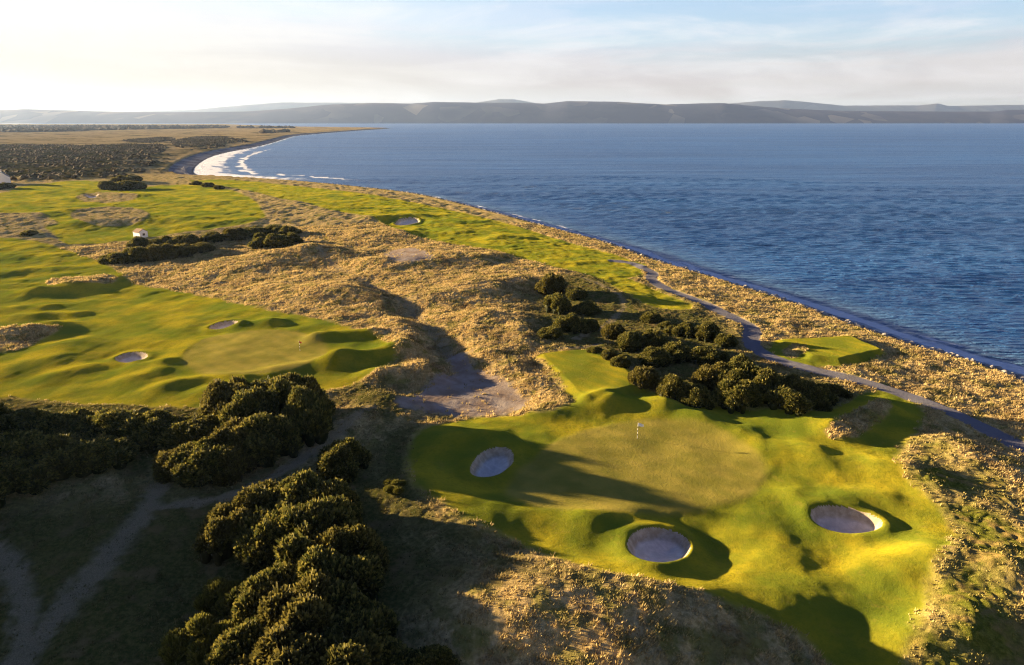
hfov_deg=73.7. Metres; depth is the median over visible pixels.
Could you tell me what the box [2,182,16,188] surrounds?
gorse bush
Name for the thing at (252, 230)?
gorse bush
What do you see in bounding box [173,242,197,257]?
gorse bush
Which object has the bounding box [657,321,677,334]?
gorse bush
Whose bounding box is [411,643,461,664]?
gorse bush
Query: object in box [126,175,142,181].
gorse bush
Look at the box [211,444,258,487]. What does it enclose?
gorse bush
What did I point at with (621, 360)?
gorse bush
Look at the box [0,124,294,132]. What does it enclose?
wood
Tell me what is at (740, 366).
gorse bush
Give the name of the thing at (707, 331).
gorse bush
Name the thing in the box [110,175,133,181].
gorse bush
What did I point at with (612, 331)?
gorse bush
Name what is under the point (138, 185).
gorse bush
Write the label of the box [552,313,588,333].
gorse bush
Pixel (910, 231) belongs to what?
sea
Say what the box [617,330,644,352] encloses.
gorse bush
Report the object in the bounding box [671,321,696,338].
gorse bush
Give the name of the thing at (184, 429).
gorse bush
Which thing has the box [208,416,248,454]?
gorse bush
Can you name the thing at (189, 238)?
gorse bush
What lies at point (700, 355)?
gorse bush
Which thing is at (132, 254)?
gorse bush
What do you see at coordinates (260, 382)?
gorse bush
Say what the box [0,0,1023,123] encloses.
sky
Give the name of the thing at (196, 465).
gorse bush
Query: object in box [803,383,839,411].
gorse bush
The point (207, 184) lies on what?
gorse bush
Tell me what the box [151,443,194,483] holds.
gorse bush
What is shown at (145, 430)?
gorse bush
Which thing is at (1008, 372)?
boulder
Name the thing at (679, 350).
gorse bush
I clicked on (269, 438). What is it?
gorse bush
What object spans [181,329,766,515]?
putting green
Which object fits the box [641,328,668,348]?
gorse bush
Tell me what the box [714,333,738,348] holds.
gorse bush
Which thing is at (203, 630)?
broom shrub
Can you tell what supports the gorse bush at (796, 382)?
on the ground at (446, 394)
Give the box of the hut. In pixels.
[132,228,147,237]
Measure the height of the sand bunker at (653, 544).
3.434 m
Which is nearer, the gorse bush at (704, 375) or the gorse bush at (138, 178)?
the gorse bush at (704, 375)
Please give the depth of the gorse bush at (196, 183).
459.01 m
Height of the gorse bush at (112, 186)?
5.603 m
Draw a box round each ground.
[0,124,1023,664]
[65,233,878,393]
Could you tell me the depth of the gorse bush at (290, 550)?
61.23 m
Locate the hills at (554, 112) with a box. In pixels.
[0,101,1023,122]
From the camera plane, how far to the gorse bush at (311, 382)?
99.47 m
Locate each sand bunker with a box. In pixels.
[115,352,147,362]
[209,320,237,328]
[395,217,419,224]
[470,447,513,476]
[627,527,690,561]
[811,504,882,532]
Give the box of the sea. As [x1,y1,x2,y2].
[30,123,1023,374]
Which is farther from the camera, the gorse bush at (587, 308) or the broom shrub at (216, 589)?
the gorse bush at (587, 308)
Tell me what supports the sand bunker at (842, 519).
on the fairway
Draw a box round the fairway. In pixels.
[0,179,955,664]
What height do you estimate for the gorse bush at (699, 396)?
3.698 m
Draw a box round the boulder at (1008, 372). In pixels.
[1001,370,1011,374]
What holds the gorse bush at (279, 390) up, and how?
on the ground at (446, 394)
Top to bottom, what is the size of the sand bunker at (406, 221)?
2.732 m
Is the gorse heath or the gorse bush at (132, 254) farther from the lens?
the gorse heath
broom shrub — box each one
[157,610,235,664]
[192,575,241,620]
[382,477,406,494]
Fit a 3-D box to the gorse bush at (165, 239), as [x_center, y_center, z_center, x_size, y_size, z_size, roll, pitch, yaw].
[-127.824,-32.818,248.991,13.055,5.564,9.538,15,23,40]
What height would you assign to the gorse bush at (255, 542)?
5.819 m
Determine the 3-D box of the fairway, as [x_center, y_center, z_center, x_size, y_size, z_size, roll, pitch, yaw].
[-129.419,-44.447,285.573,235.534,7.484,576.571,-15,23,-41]
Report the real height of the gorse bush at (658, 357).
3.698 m
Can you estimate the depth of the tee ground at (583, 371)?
123.40 m
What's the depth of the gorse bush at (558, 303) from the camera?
155.35 m
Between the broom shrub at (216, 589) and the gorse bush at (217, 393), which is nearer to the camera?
the broom shrub at (216, 589)
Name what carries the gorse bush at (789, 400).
on the ground at (446, 394)
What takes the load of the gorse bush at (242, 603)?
on the ground at (446, 394)
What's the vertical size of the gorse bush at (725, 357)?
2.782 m
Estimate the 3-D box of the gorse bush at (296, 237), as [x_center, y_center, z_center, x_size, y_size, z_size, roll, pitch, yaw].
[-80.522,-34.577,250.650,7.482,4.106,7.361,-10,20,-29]
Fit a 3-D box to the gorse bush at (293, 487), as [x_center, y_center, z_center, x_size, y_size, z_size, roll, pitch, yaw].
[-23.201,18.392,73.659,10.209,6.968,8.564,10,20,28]
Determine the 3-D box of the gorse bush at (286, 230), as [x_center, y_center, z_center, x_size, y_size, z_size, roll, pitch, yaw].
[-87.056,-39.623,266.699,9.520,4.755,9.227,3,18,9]
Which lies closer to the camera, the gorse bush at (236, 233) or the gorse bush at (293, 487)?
the gorse bush at (293, 487)
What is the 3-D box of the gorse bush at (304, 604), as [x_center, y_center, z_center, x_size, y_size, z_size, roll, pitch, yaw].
[-16.708,23.506,55.811,8.711,6.779,9.655,-11,20,-30]
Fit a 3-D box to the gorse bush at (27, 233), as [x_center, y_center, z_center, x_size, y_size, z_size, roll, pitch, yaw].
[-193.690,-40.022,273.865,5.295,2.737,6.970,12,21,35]
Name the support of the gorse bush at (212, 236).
on the ground at (446, 394)
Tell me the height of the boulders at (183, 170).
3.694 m
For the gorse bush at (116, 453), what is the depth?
84.34 m
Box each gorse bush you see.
[0,403,12,415]
[0,406,51,433]
[0,429,48,463]
[0,457,49,508]
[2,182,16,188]
[20,230,38,236]
[21,431,96,485]
[31,407,94,435]
[72,433,139,474]
[79,406,141,439]
[97,180,113,189]
[97,251,123,264]
[105,181,118,189]
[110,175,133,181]
[116,180,134,190]
[117,408,177,453]
[119,246,146,263]
[125,236,148,247]
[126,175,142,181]
[130,181,147,189]
[141,243,177,261]
[147,235,178,244]
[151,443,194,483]
[155,412,221,450]
[166,436,231,488]
[172,234,200,243]
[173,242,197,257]
[188,181,202,184]
[190,242,215,252]
[191,502,253,566]
[195,375,248,415]
[200,231,224,242]
[201,182,214,186]
[201,478,278,526]
[202,613,273,664]
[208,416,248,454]
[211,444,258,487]
[213,185,224,189]
[217,385,281,428]
[221,227,248,240]
[224,567,283,625]
[228,619,327,664]
[233,498,296,574]
[238,411,303,467]
[240,531,316,586]
[244,225,267,238]
[245,377,274,391]
[247,232,266,248]
[254,568,348,635]
[260,376,309,413]
[261,233,293,247]
[264,469,320,506]
[265,224,283,233]
[265,372,328,398]
[273,492,365,561]
[276,225,302,234]
[281,385,335,446]
[287,232,303,242]
[287,544,384,608]
[301,478,365,513]
[311,519,389,577]
[316,436,374,482]
[319,625,412,664]
[333,590,399,637]
[377,635,418,664]
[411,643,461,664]
[534,272,566,295]
[537,325,562,339]
[543,292,571,314]
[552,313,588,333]
[565,287,588,300]
[571,300,601,315]
[582,318,599,333]
[586,346,602,353]
[600,323,625,339]
[600,349,617,360]
[610,354,631,368]
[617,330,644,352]
[627,364,660,389]
[637,346,673,367]
[639,311,662,323]
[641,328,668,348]
[656,373,690,400]
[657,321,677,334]
[662,340,691,363]
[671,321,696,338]
[679,383,720,409]
[687,346,720,365]
[688,361,728,390]
[695,321,720,342]
[712,378,764,413]
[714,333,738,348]
[715,352,762,382]
[719,351,732,362]
[747,367,784,403]
[763,385,813,416]
[780,373,815,393]
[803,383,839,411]
[823,382,853,398]
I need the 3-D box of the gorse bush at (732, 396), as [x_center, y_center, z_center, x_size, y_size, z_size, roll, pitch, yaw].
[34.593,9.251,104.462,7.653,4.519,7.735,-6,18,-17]
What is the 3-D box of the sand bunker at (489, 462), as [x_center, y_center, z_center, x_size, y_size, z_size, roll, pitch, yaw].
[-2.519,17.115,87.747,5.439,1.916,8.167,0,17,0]
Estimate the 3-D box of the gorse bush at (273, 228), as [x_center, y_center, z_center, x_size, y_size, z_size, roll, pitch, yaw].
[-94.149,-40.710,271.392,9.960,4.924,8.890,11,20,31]
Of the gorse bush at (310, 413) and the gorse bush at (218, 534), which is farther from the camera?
the gorse bush at (310, 413)
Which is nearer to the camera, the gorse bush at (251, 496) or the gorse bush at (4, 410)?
the gorse bush at (251, 496)
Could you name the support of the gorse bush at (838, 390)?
on the ground at (446, 394)
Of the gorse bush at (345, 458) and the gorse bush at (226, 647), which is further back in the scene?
the gorse bush at (345, 458)
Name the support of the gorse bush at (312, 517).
on the ground at (446, 394)
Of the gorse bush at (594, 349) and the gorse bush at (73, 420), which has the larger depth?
the gorse bush at (594, 349)
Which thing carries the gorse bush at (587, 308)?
on the ground at (446, 394)
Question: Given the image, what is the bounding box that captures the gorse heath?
[0,135,247,180]
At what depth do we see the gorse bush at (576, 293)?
167.68 m
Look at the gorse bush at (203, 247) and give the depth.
240.24 m
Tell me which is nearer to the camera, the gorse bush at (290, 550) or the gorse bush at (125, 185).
the gorse bush at (290, 550)
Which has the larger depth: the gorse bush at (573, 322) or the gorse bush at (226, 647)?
the gorse bush at (573, 322)
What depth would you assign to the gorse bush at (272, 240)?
243.23 m
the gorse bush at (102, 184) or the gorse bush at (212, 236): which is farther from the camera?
the gorse bush at (102, 184)
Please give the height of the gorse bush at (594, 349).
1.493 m
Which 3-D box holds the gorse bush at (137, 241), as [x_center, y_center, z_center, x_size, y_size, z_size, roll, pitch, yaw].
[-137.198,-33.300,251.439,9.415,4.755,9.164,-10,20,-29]
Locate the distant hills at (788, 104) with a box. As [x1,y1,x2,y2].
[136,99,1023,111]
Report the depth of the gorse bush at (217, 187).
436.63 m
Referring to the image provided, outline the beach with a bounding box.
[168,128,1023,381]
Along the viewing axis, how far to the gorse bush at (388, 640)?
52.56 m
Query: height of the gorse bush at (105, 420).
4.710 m
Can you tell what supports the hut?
on the fairway
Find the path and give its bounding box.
[608,259,1023,452]
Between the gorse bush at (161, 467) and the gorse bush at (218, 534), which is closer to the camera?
the gorse bush at (218, 534)
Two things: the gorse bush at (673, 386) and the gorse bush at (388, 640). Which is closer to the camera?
the gorse bush at (388, 640)
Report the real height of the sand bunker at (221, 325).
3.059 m
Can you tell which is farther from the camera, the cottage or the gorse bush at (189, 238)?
the cottage
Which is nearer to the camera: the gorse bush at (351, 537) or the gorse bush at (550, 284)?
the gorse bush at (351, 537)
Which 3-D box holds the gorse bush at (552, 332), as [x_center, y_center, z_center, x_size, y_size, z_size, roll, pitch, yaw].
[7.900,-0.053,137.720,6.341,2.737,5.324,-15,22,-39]
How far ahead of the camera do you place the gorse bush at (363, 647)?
51.56 m
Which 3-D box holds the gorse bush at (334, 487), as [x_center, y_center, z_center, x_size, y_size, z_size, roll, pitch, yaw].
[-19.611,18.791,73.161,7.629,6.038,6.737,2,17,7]
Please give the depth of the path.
120.07 m
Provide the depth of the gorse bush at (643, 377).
110.09 m
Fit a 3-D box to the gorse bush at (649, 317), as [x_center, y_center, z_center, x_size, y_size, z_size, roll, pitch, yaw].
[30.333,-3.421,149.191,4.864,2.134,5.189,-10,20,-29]
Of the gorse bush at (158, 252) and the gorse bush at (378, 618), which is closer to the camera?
the gorse bush at (378, 618)
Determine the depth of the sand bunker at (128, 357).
134.48 m
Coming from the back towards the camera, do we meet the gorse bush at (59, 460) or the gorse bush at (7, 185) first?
the gorse bush at (7, 185)
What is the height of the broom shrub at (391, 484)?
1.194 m
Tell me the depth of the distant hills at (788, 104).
18443.18 m
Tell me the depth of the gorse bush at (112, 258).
225.08 m
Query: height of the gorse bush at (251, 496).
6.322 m
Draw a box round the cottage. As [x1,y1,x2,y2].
[0,169,10,182]
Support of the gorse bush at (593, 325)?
on the ground at (446, 394)
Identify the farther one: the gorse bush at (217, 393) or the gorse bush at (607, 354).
the gorse bush at (607, 354)
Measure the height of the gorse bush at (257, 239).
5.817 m
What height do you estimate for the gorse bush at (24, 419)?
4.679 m
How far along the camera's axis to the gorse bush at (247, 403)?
91.94 m
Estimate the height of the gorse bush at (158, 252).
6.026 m
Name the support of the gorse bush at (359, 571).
on the ground at (446, 394)
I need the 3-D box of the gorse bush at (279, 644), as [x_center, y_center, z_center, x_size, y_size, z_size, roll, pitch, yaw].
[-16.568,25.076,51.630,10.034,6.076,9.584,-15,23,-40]
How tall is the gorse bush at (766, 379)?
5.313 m
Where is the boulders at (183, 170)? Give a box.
[181,166,618,245]
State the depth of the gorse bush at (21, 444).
82.97 m
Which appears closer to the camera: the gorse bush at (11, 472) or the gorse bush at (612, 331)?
the gorse bush at (11, 472)
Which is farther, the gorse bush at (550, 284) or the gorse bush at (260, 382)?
the gorse bush at (550, 284)

